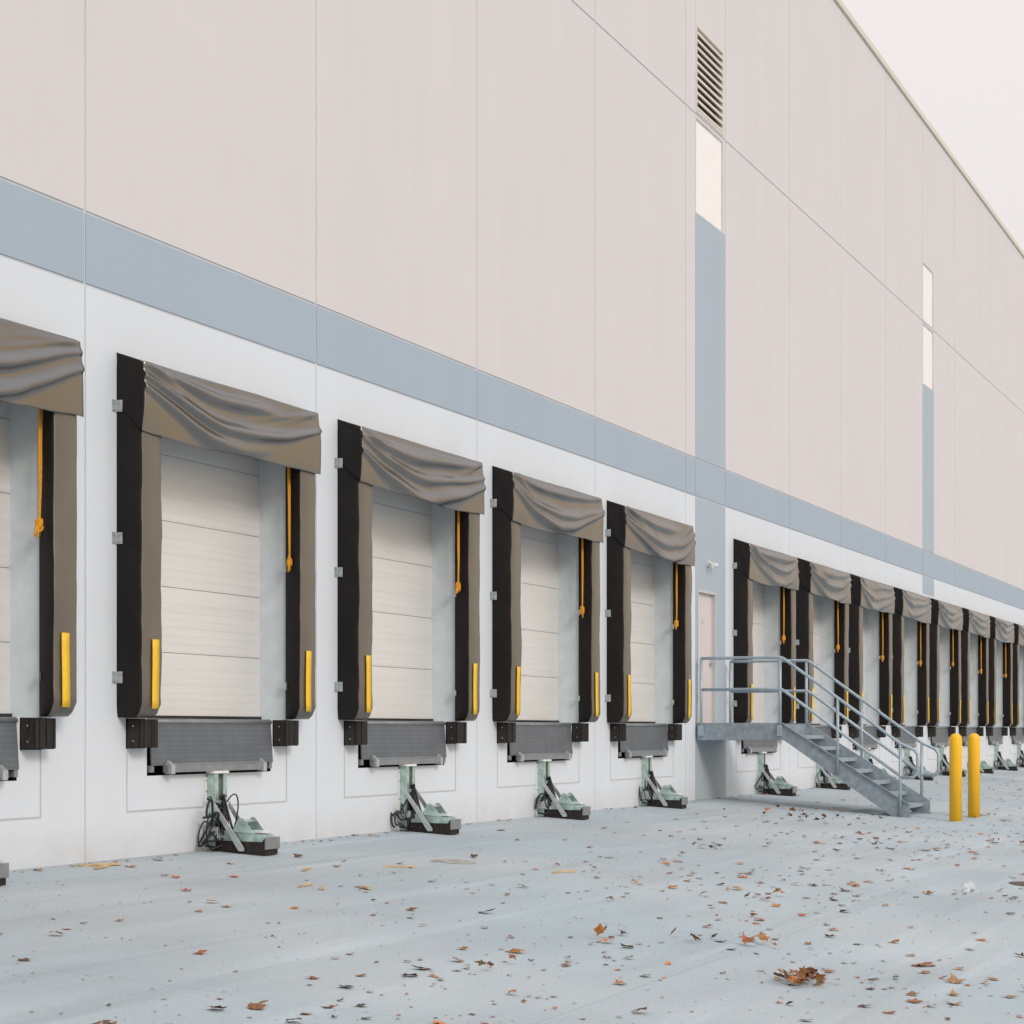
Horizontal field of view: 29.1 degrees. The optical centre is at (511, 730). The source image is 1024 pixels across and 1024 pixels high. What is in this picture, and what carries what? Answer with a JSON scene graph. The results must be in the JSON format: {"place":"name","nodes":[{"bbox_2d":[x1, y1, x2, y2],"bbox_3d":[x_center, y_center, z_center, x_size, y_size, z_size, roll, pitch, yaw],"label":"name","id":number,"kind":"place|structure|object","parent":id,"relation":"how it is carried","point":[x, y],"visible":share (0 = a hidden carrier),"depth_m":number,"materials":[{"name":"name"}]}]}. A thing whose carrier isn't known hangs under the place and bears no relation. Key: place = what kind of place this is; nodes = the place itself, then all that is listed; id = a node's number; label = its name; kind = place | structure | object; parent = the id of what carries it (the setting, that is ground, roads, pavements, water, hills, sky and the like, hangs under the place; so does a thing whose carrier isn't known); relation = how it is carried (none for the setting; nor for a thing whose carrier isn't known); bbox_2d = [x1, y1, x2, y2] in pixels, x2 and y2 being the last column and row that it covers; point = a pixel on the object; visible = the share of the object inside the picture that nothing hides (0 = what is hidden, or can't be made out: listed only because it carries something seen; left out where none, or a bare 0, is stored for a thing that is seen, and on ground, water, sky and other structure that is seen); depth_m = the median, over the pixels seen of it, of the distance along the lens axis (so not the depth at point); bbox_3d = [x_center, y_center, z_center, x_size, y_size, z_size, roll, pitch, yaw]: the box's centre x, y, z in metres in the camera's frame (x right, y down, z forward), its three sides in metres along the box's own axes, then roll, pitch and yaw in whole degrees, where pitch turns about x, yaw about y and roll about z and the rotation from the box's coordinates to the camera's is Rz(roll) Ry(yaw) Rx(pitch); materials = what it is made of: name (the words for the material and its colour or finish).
{"place":"outdoors","nodes":[
{"label":"outdoors","id":0,"kind":"place"},
{"bbox_2d":[0,767,1023,1023],"bbox_3d":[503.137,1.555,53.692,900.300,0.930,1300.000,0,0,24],"label":"ground","id":1,"kind":"structure","parent":0,"point":[86,971],"depth_m":14.18,"materials":[{"name":"concrete"}]},
{"bbox_2d":[0,860,8,885],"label":"vehicle restraint","id":2,"kind":"object","parent":1,"relation":"on","point":[4,871],"visible":1,"depth_m":14.62,"materials":[{"name":"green metal"}]},
{"bbox_2d":[76,862,121,866],"bbox_3d":[-3.436,1.112,16.436,0.400,0.017,0.070,0,4,-44],"label":"scrap wood","id":3,"kind":"object","parent":1,"relation":"on","point":[97,864],"visible":1,"depth_m":16.41,"materials":[{"name":"wood"}]},
{"bbox_2d":[93,865,109,868],"bbox_3d":[-3.377,1.120,16.247,0.040,0.017,0.250,4,1,12],"label":"scrap wood","id":4,"kind":"object","parent":1,"relation":"on","point":[103,866],"visible":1,"depth_m":16.20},
{"bbox_2d":[197,771,279,855],"bbox_3d":[-2.574,0.745,18.142,0.659,0.800,0.654,0,0,24],"label":"vehicle restraint","id":5,"kind":"object","parent":1,"relation":"on","point":[242,836],"visible":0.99,"depth_m":18.24,"materials":[{"name":"green metal"}]},
{"bbox_2d":[298,883,313,886],"bbox_3d":[-1.653,1.234,15.824,0.022,0.018,0.260,4,1,18],"label":"scrap wood","id":6,"kind":"object","parent":1,"relation":"on","point":[306,884],"visible":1,"depth_m":15.80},
{"bbox_2d":[355,886,371,888],"bbox_3d":[-1.195,1.259,15.898,0.050,0.017,0.200,4,-2,-34],"label":"scrap wood","id":7,"kind":"object","parent":1,"relation":"on","point":[365,887],"visible":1,"depth_m":15.86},
{"bbox_2d":[382,865,414,866],"bbox_3d":[-1.018,1.221,17.784,0.300,0.017,0.015,0,-4,-13],"label":"scrap wood","id":8,"kind":"object","parent":1,"relation":"on","point":[399,866],"visible":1,"depth_m":17.78,"materials":[{"name":"wood"}]},
{"bbox_2d":[390,764,460,834],"bbox_3d":[-0.967,0.745,21.851,0.671,0.800,0.510,0,0,24],"label":"vehicle restraint","id":9,"kind":"object","parent":1,"relation":"on","point":[436,818],"visible":0.98,"depth_m":21.89,"materials":[{"name":"green metal"}]},
{"bbox_2d":[436,859,476,863],"bbox_3d":[-0.527,1.232,18.660,0.391,0.011,0.391,4,1,23],"label":"wood","id":10,"kind":"object","parent":1,"relation":"on","point":[460,861],"visible":1,"depth_m":18.61,"materials":[{"name":"wood"}]},
{"bbox_2d":[0,0,1023,869],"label":"wall panels","id":11,"kind":"object","parent":1,"relation":"on","point":[320,152],"visible":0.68,"depth_m":24.96,"materials":[{"name":"paint"}]},
{"bbox_2d":[0,401,11,716],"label":"dock door","id":12,"kind":"structure","parent":11,"relation":"attached to","point":[4,559],"depth_m":16.15,"materials":[{"name":"metal"}]},
{"bbox_2d":[0,718,18,779],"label":"dock leveler","id":13,"kind":"object","parent":12,"relation":"attached to","point":[9,762],"visible":1,"depth_m":15.65,"materials":[{"name":"metal"}]},
{"bbox_2d":[20,718,55,749],"bbox_3d":[-3.818,0.025,15.921,0.150,0.260,0.292,0,0,24],"label":"dock bumper","id":14,"kind":"object","parent":11,"relation":"attached to","point":[37,733],"visible":1,"depth_m":15.82,"materials":[{"name":"rubber"}]},
{"bbox_2d":[0,317,84,716],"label":"dock seal","id":15,"kind":"object","parent":11,"relation":"attached to","point":[42,370],"visible":1,"depth_m":15.88,"materials":[{"name":"fabric"}]},
{"bbox_2d":[126,719,157,747],"bbox_3d":[-3.232,0.025,17.269,0.149,0.260,0.292,0,0,24],"label":"dock bumper","id":16,"kind":"object","parent":11,"relation":"attached to","point":[141,733],"visible":1,"depth_m":17.17,"materials":[{"name":"rubber"}]},
{"bbox_2d":[125,437,260,718],"bbox_3d":[-3.096,-1.650,18.573,0.100,3.080,2.900,0,0,24],"label":"dock door","id":17,"kind":"structure","parent":11,"relation":"attached to","point":[210,579],"depth_m":19.00,"materials":[{"name":"metal"}]},
{"bbox_2d":[147,719,272,773],"bbox_3d":[-2.848,0.144,18.465,0.300,0.492,2.100,0,0,24],"label":"dock leveler","id":18,"kind":"object","parent":17,"relation":"attached to","point":[185,745],"visible":0.85,"depth_m":18.38,"materials":[{"name":"metal"}]},
{"bbox_2d":[147,718,261,774],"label":"dock sill","id":19,"kind":"structure","parent":11,"relation":"attached to","point":[158,769],"depth_m":18.12,"materials":[{"name":"metal"}]},
{"bbox_2d":[112,352,321,718],"bbox_3d":[-2.632,-1.690,18.371,0.380,3.149,3.200,0,0,24],"label":"dock seal","id":20,"kind":"object","parent":11,"relation":"attached to","point":[153,404],"visible":1,"depth_m":17.34,"materials":[{"name":"fabric"}]},
{"bbox_2d":[273,720,298,745],"bbox_3d":[-2.234,0.025,19.561,0.150,0.260,0.292,0,0,24],"label":"dock bumper","id":21,"kind":"object","parent":11,"relation":"attached to","point":[285,732],"visible":1,"depth_m":19.45,"materials":[{"name":"rubber"}]},
{"bbox_2d":[344,721,367,744],"bbox_3d":[-1.648,0.025,20.909,0.150,0.260,0.292,0,0,24],"label":"dock bumper","id":22,"kind":"object","parent":11,"relation":"attached to","point":[355,732],"visible":1,"depth_m":20.80,"materials":[{"name":"rubber"}]},
{"bbox_2d":[361,486,432,720],"bbox_3d":[-1.512,-1.650,22.213,0.100,3.080,2.900,0,0,24],"label":"dock door","id":23,"kind":"structure","parent":11,"relation":"attached to","point":[402,608],"depth_m":22.76,"materials":[{"name":"metal"}]},
{"bbox_2d":[358,721,446,766],"bbox_3d":[-1.264,0.144,22.106,0.300,0.492,2.100,0,0,24],"label":"dock leveler","id":24,"kind":"object","parent":23,"relation":"attached to","point":[395,743],"visible":0.85,"depth_m":22.04,"materials":[{"name":"metal"}]},
{"bbox_2d":[358,720,443,766],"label":"dock sill","id":25,"kind":"structure","parent":11,"relation":"attached to","point":[366,763],"depth_m":21.86,"materials":[{"name":"metal"}]},
{"bbox_2d":[334,419,485,720],"bbox_3d":[-1.054,-1.690,22.014,0.366,3.149,3.200,0,0,24],"label":"dock seal","id":26,"kind":"object","parent":11,"relation":"attached to","point":[366,460],"visible":1,"depth_m":20.91,"materials":[{"name":"fabric"}]},
{"bbox_2d":[446,722,466,743],"bbox_3d":[-0.651,0.025,23.202,0.148,0.260,0.292,0,0,24],"label":"dock bumper","id":27,"kind":"object","parent":11,"relation":"attached to","point":[456,732],"visible":1,"depth_m":23.09,"materials":[{"name":"rubber"}]},
{"bbox_2d":[497,722,515,742],"bbox_3d":[-0.063,0.025,24.549,0.150,0.260,0.292,0,0,24],"label":"dock bumper","id":28,"kind":"object","parent":11,"relation":"attached to","point":[506,732],"visible":1,"depth_m":24.43,"materials":[{"name":"rubber"}]},
{"bbox_2d":[0,737,1016,820],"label":"pit form lines","id":29,"kind":"object","parent":11,"relation":"attached to","point":[40,816],"visible":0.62,"depth_m":20.82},
{"bbox_2d":[0,0,1023,861],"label":"panel joints","id":30,"kind":"object","parent":11,"relation":"attached to","point":[84,284],"visible":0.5,"depth_m":20.27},
{"bbox_2d":[496,524,558,721],"bbox_3d":[0.072,-1.650,25.854,0.100,3.080,2.900,0,0,24],"label":"dock door","id":31,"kind":"structure","parent":11,"relation":"attached to","point":[539,625],"depth_m":26.54,"materials":[{"name":"metal"}]},
{"bbox_2d":[507,723,572,761],"bbox_3d":[0.320,0.144,25.746,0.300,0.492,2.100,0,0,24],"label":"dock leveler","id":32,"kind":"object","parent":31,"relation":"attached to","point":[539,741],"visible":0.87,"depth_m":25.70,"materials":[{"name":"metal"}]},
{"bbox_2d":[507,722,559,761],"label":"dock sill","id":33,"kind":"structure","parent":11,"relation":"attached to","point":[513,758],"depth_m":25.53,"materials":[{"name":"metal"}]},
{"bbox_2d":[490,466,604,721],"bbox_3d":[0.529,-1.690,25.655,0.364,3.149,3.200,0,0,24],"label":"dock seal","id":34,"kind":"object","parent":11,"relation":"attached to","point":[517,500],"visible":1,"depth_m":24.50,"materials":[{"name":"fabric"}]},
{"bbox_2d":[572,723,588,741],"bbox_3d":[0.934,0.025,26.842,0.149,0.260,0.292,0,0,24],"label":"dock bumper","id":35,"kind":"object","parent":11,"relation":"attached to","point":[580,732],"visible":1,"depth_m":26.73,"materials":[{"name":"rubber"}]},
{"bbox_2d":[610,723,625,741],"bbox_3d":[1.520,0.025,28.190,0.148,0.260,0.292,0,0,24],"label":"dock bumper","id":36,"kind":"object","parent":11,"relation":"attached to","point":[617,732],"visible":1,"depth_m":28.07,"materials":[{"name":"rubber"}]},
{"bbox_2d":[618,723,658,757],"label":"dock sill","id":37,"kind":"structure","parent":11,"relation":"attached to","point":[622,755],"depth_m":29.24,"materials":[{"name":"metal"}]},
{"bbox_2d":[626,549,654,722],"bbox_3d":[1.657,-1.650,29.494,0.100,3.080,2.900,0,0,24],"label":"dock door","id":38,"kind":"structure","parent":11,"relation":"attached to","point":[642,636],"depth_m":30.29,"materials":[{"name":"metal"}]},
{"bbox_2d":[618,724,668,757],"bbox_3d":[1.904,0.144,29.386,0.300,0.492,2.100,0,0,24],"label":"dock leveler","id":39,"kind":"object","parent":38,"relation":"attached to","point":[646,739],"visible":0.88,"depth_m":29.35,"materials":[{"name":"metal"}]},
{"bbox_2d":[605,500,695,722],"bbox_3d":[2.114,-1.690,29.295,0.365,3.149,3.200,0,0,24],"label":"dock seal","id":40,"kind":"object","parent":11,"relation":"attached to","point":[628,529],"visible":1,"depth_m":28.16,"materials":[{"name":"fabric"}]},
{"bbox_2d":[668,724,681,740],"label":"dock bumper","id":41,"kind":"object","parent":11,"relation":"attached to","point":[674,731],"visible":1,"depth_m":30.36,"materials":[{"name":"rubber"}]},
{"bbox_2d":[697,589,715,722],"bbox_3d":[3.110,-1.195,32.193,0.152,2.170,0.980,0,0,24],"label":"man door","id":42,"kind":"structure","parent":11,"relation":"attached to","point":[706,623],"depth_m":32.34,"materials":[{"name":"paint"}]},
{"bbox_2d":[696,119,721,231],"bbox_3d":[3.200,-9.070,32.339,0.060,1.520,1.420,0,0,24],"label":"window","id":43,"kind":"structure","parent":11,"relation":"attached to","point":[708,176],"depth_m":32.33,"materials":[{"name":"glass"}]},
{"bbox_2d":[696,24,722,135],"bbox_3d":[3.178,-10.630,32.349,0.152,1.400,1.420,0,0,24],"label":"louver vent","id":44,"kind":"object","parent":11,"relation":"attached to","point":[709,80],"visible":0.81,"depth_m":32.43,"materials":[{"name":"metal"}]},
{"bbox_2d":[707,561,717,567],"bbox_3d":[3.270,-2.711,32.211,0.149,0.119,0.287,0,0,24],"label":"exterior wall light","id":45,"kind":"object","parent":11,"relation":"attached to","point":[711,564],"visible":1,"depth_m":32.18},
{"bbox_2d":[741,740,757,752],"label":"dock sill","id":46,"kind":"structure","parent":11,"relation":"attached to","point":[745,750],"depth_m":34.86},
{"bbox_2d":[750,580,763,722],"bbox_3d":[4.075,-1.650,35.050,0.100,3.080,2.900,0,0,24],"label":"dock door","id":47,"kind":"structure","parent":11,"relation":"attached to","point":[758,644],"depth_m":36.02,"materials":[{"name":"metal"}]},
{"bbox_2d":[741,740,777,752],"bbox_3d":[4.322,0.144,34.943,0.300,0.492,2.100,0,0,24],"label":"dock leveler","id":48,"kind":"object","parent":47,"relation":"attached to","point":[750,746],"visible":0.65,"depth_m":34.79,"materials":[{"name":"metal"}]},
{"bbox_2d":[732,538,798,722],"bbox_3d":[4.532,-1.690,34.852,0.365,3.149,3.200,0,0,24],"label":"dock seal","id":49,"kind":"object","parent":11,"relation":"attached to","point":[759,564],"visible":1,"depth_m":33.66,"materials":[{"name":"fabric"}]},
{"bbox_2d":[811,594,819,724],"bbox_3d":[5.659,-1.650,38.691,0.100,3.080,2.900,0,0,24],"label":"dock door","id":50,"kind":"structure","parent":11,"relation":"attached to","point":[815,721],"depth_m":39.78,"materials":[{"name":"metal"}]},
{"bbox_2d":[810,725,831,742],"bbox_3d":[5.906,0.144,38.583,0.300,0.492,2.100,0,0,24],"label":"dock leveler","id":51,"kind":"object","parent":50,"relation":"attached to","point":[826,730],"visible":0.12,"depth_m":39.05,"materials":[{"name":"metal"}]},
{"bbox_2d":[796,558,851,724],"bbox_3d":[6.124,-1.690,38.488,0.382,3.149,3.200,0,0,24],"label":"dock seal","id":52,"kind":"object","parent":11,"relation":"attached to","point":[835,585],"visible":0.98,"depth_m":37.55,"materials":[{"name":"fabric"}]},
{"bbox_2d":[831,725,841,737],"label":"dock bumper","id":53,"kind":"object","parent":11,"relation":"attached to","point":[833,732],"visible":0.51,"depth_m":39.57,"materials":[{"name":"rubber"}]},
{"bbox_2d":[849,726,858,737],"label":"dock bumper","id":54,"kind":"object","parent":11,"relation":"attached to","point":[853,732],"visible":0.85,"depth_m":40.90,"materials":[{"name":"rubber"}]},
{"bbox_2d":[858,607,865,725],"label":"dock door","id":55,"kind":"structure","parent":11,"relation":"attached to","point":[864,724],"depth_m":43.48,"materials":[{"name":"metal"}]},
{"bbox_2d":[853,726,877,748],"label":"dock leveler","id":56,"kind":"object","parent":55,"relation":"attached to","point":[868,742],"visible":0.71,"depth_m":42.38,"materials":[{"name":"metal"}]},
{"bbox_2d":[847,574,894,724],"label":"dock seal","id":57,"kind":"object","parent":11,"relation":"attached to","point":[879,597],"visible":0.98,"depth_m":41.40,"materials":[{"name":"fabric"}]},
{"bbox_2d":[877,726,885,737],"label":"dock bumper","id":58,"kind":"object","parent":11,"relation":"attached to","point":[880,734],"visible":0.73,"depth_m":43.20,"materials":[{"name":"rubber"}]},
{"bbox_2d":[892,726,900,736],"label":"dock bumper","id":59,"kind":"object","parent":11,"relation":"attached to","point":[896,731],"visible":0.78,"depth_m":44.55,"materials":[{"name":"rubber"}]},
{"bbox_2d":[890,587,931,725],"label":"dock seal","id":60,"kind":"object","parent":11,"relation":"attached to","point":[912,605],"visible":0.99,"depth_m":45.01,"materials":[{"name":"fabric"}]},
{"bbox_2d":[915,726,922,736],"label":"dock bumper","id":61,"kind":"object","parent":11,"relation":"attached to","point":[918,731],"visible":0.98,"depth_m":46.84,"materials":[{"name":"rubber"}]},
{"bbox_2d":[923,324,932,390],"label":"window","id":62,"kind":"structure","parent":11,"relation":"attached to","point":[927,357],"depth_m":48.28,"materials":[{"name":"glass"}]},
{"bbox_2d":[923,263,932,327],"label":"window","id":63,"kind":"structure","parent":11,"relation":"attached to","point":[927,295],"depth_m":48.28,"materials":[{"name":"glass"}]},
{"bbox_2d":[834,0,1023,257],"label":"roof and parapet","id":64,"kind":"structure","parent":11,"relation":"on","point":[872,48],"depth_m":47.30,"materials":[{"name":"metal"}]},
{"bbox_2d":[928,726,935,736],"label":"dock bumper","id":65,"kind":"object","parent":11,"relation":"attached to","point":[931,731],"visible":1,"depth_m":48.19,"materials":[{"name":"rubber"}]},
{"bbox_2d":[927,597,962,725],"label":"dock seal","id":66,"kind":"object","parent":11,"relation":"attached to","point":[947,615],"visible":0.98,"depth_m":48.68,"materials":[{"name":"fabric"}]},
{"bbox_2d":[948,727,955,736],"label":"dock bumper","id":67,"kind":"object","parent":11,"relation":"attached to","point":[951,730],"visible":0.77,"depth_m":50.47,"materials":[{"name":"rubber"}]},
{"bbox_2d":[959,727,966,735],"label":"dock bumper","id":68,"kind":"object","parent":11,"relation":"attached to","point":[962,731],"visible":0.89,"depth_m":51.82,"materials":[{"name":"rubber"}]},
{"bbox_2d":[959,607,989,726],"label":"dock seal","id":69,"kind":"object","parent":11,"relation":"attached to","point":[976,622],"visible":0.98,"depth_m":52.60,"materials":[{"name":"fabric"}]},
{"bbox_2d":[976,727,983,735],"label":"dock bumper","id":70,"kind":"object","parent":11,"relation":"attached to","point":[980,731],"visible":0.89,"depth_m":54.12,"materials":[{"name":"rubber"}]},
{"bbox_2d":[986,727,992,735],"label":"dock bumper","id":71,"kind":"object","parent":11,"relation":"attached to","point":[989,731],"visible":1,"depth_m":55.46,"materials":[{"name":"rubber"}]},
{"bbox_2d":[985,616,1014,726],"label":"dock seal","id":72,"kind":"object","parent":11,"relation":"attached to","point":[1001,630],"visible":0.98,"depth_m":56.38,"materials":[{"name":"fabric"}]},
{"bbox_2d":[1001,727,1007,735],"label":"dock bumper","id":73,"kind":"object","parent":11,"relation":"attached to","point":[1004,731],"visible":1,"depth_m":57.77,"materials":[{"name":"rubber"}]},
{"bbox_2d":[1010,727,1015,735],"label":"dock bumper","id":74,"kind":"object","parent":11,"relation":"attached to","point":[1012,731],"visible":1,"depth_m":59.10,"materials":[{"name":"rubber"}]},
{"bbox_2d":[1010,623,1023,726],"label":"dock seal","id":75,"kind":"object","parent":11,"relation":"attached to","point":[1018,636],"visible":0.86,"depth_m":58.94,"materials":[{"name":"fabric"}]},
{"bbox_2d":[0,774,1023,1023],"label":"fallen leaves","id":76,"kind":"object","parent":1,"relation":"on","point":[802,974],"visible":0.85,"depth_m":13.68,"materials":[{"name":"brown plant"}]},
{"bbox_2d":[535,759,590,819],"bbox_3d":[0.635,0.745,25.516,0.659,0.800,0.451,0,0,24],"label":"vehicle restraint","id":77,"kind":"object","parent":1,"relation":"on","point":[564,806],"visible":1,"depth_m":25.54,"materials":[{"name":"green metal"}]},
{"bbox_2d":[551,870,576,872],"bbox_3d":[0.481,1.299,18.221,0.015,0.017,0.350,5,3,41],"label":"scrap wood","id":78,"kind":"object","parent":1,"relation":"on","point":[564,871],"visible":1,"depth_m":18.22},
{"bbox_2d":[639,756,687,808],"bbox_3d":[2.212,0.745,29.154,0.670,0.800,0.461,0,0,24],"label":"vehicle restraint","id":79,"kind":"object","parent":1,"relation":"on","point":[666,796],"visible":1,"depth_m":29.17,"materials":[{"name":"green metal"}]},
{"bbox_2d":[755,752,796,795],"bbox_3d":[4.634,0.745,34.706,0.659,0.800,0.464,0,0,24],"label":"vehicle restraint","id":80,"kind":"object","parent":1,"relation":"on","point":[780,785],"visible":1,"depth_m":34.73,"materials":[{"name":"green metal"}]},
{"bbox_2d":[697,656,939,817],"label":"metal stairs","id":81,"kind":"structure","parent":1,"relation":"on","point":[880,788],"depth_m":31.33,"materials":[{"name":"metal"}]},
{"bbox_2d":[815,763,849,789],"bbox_3d":[6.205,0.745,38.330,0.672,0.800,0.506,0,0,24],"label":"vehicle restraint","id":82,"kind":"object","parent":1,"relation":"on","point":[823,779],"visible":0.65,"depth_m":38.36,"materials":[{"name":"green metal"}]},
{"bbox_2d":[863,748,896,778],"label":"vehicle restraint","id":83,"kind":"object","parent":1,"relation":"on","point":[866,756],"visible":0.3,"depth_m":42.08,"materials":[{"name":"green metal"}]},
{"bbox_2d":[904,747,933,779],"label":"vehicle restraint","id":84,"kind":"object","parent":1,"relation":"on","point":[908,771],"visible":0.56,"depth_m":45.66,"materials":[{"name":"green metal"}]},
{"bbox_2d":[938,746,966,776],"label":"vehicle restraint","id":85,"kind":"object","parent":1,"relation":"on","point":[944,766],"visible":0.72,"depth_m":49.31,"materials":[{"name":"green metal"}]},
{"bbox_2d":[949,733,961,821],"bbox_3d":[6.742,0.720,30.002,0.220,1.359,0.220,0,0,24],"label":"bollard","id":86,"kind":"object","parent":1,"relation":"on","point":[955,777],"visible":0.94,"depth_m":29.92,"materials":[{"name":"metal"}]},
{"bbox_2d":[968,733,979,817],"bbox_3d":[7.340,0.720,31.377,0.220,1.359,0.220,0,0,24],"label":"bollard","id":87,"kind":"object","parent":1,"relation":"on","point":[974,775],"visible":0.94,"depth_m":31.30,"materials":[{"name":"metal"}]},
{"bbox_2d":[967,761,993,773],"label":"vehicle restraint","id":88,"kind":"object","parent":1,"relation":"on","point":[985,767],"visible":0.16,"depth_m":52.84,"materials":[{"name":"green metal"}]},
{"bbox_2d":[994,744,1018,770],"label":"vehicle restraint","id":89,"kind":"object","parent":1,"relation":"on","point":[1008,764],"visible":1,"depth_m":56.58,"materials":[{"name":"green metal"}]},
{"bbox_2d":[1009,881,1023,885],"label":"drain cover","id":90,"kind":"object","parent":1,"relation":"on","point":[1020,883],"visible":1,"depth_m":19.87,"materials":[{"name":"metal"}]},
{"bbox_2d":[1016,743,1023,767],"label":"vehicle restraint","id":91,"kind":"object","parent":1,"relation":"on","point":[1020,758],"visible":0.97,"depth_m":60.27,"materials":[{"name":"green metal"}]},
{"bbox_2d":[842,0,1023,250],"label":"sky","id":92,"kind":"structure","parent":0,"point":[961,62],"materials":[{"name":"white"}]},
{"bbox_2d":[960,881,974,891],"bbox_3d":[4.304,1.482,18.678,0.110,0.108,0.105,-5,2,-28],"label":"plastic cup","id":93,"kind":"object","parent":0,"point":[968,886],"visible":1,"depth_m":18.65,"materials":[{"name":"white"}]},
{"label":"dock","id":94,"kind":"object","parent":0,"visible":0},
{"bbox_2d":[895,726,916,747],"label":"dock leveler","id":95,"kind":"object","parent":94,"relation":"attached to","point":[905,738],"visible":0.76,"depth_m":46.00,"materials":[{"name":"metal"}]},
{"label":"dock","id":96,"kind":"object","parent":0,"visible":0},
{"bbox_2d":[930,727,948,745],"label":"dock leveler","id":97,"kind":"object","parent":96,"relation":"attached to","point":[941,738],"visible":0.87,"depth_m":49.54,"materials":[{"name":"metal"}]},
{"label":"dock","id":98,"kind":"object","parent":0,"visible":0},
{"bbox_2d":[962,727,976,744],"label":"dock leveler","id":99,"kind":"object","parent":98,"relation":"attached to","point":[970,730],"visible":0.54,"depth_m":52.92,"materials":[{"name":"metal"}]},
{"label":"dock","id":100,"kind":"object","parent":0,"visible":0},
{"bbox_2d":[988,727,1002,743],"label":"dock leveler","id":101,"kind":"object","parent":100,"relation":"attached to","point":[996,738],"visible":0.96,"depth_m":56.87,"materials":[{"name":"metal"}]},
{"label":"dock","id":102,"kind":"object","parent":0,"visible":0},
{"bbox_2d":[1011,727,1023,743],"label":"dock leveler","id":103,"kind":"object","parent":102,"relation":"attached to","point":[1018,737],"visible":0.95,"depth_m":60.47,"materials":[{"name":"metal"}]}
]}

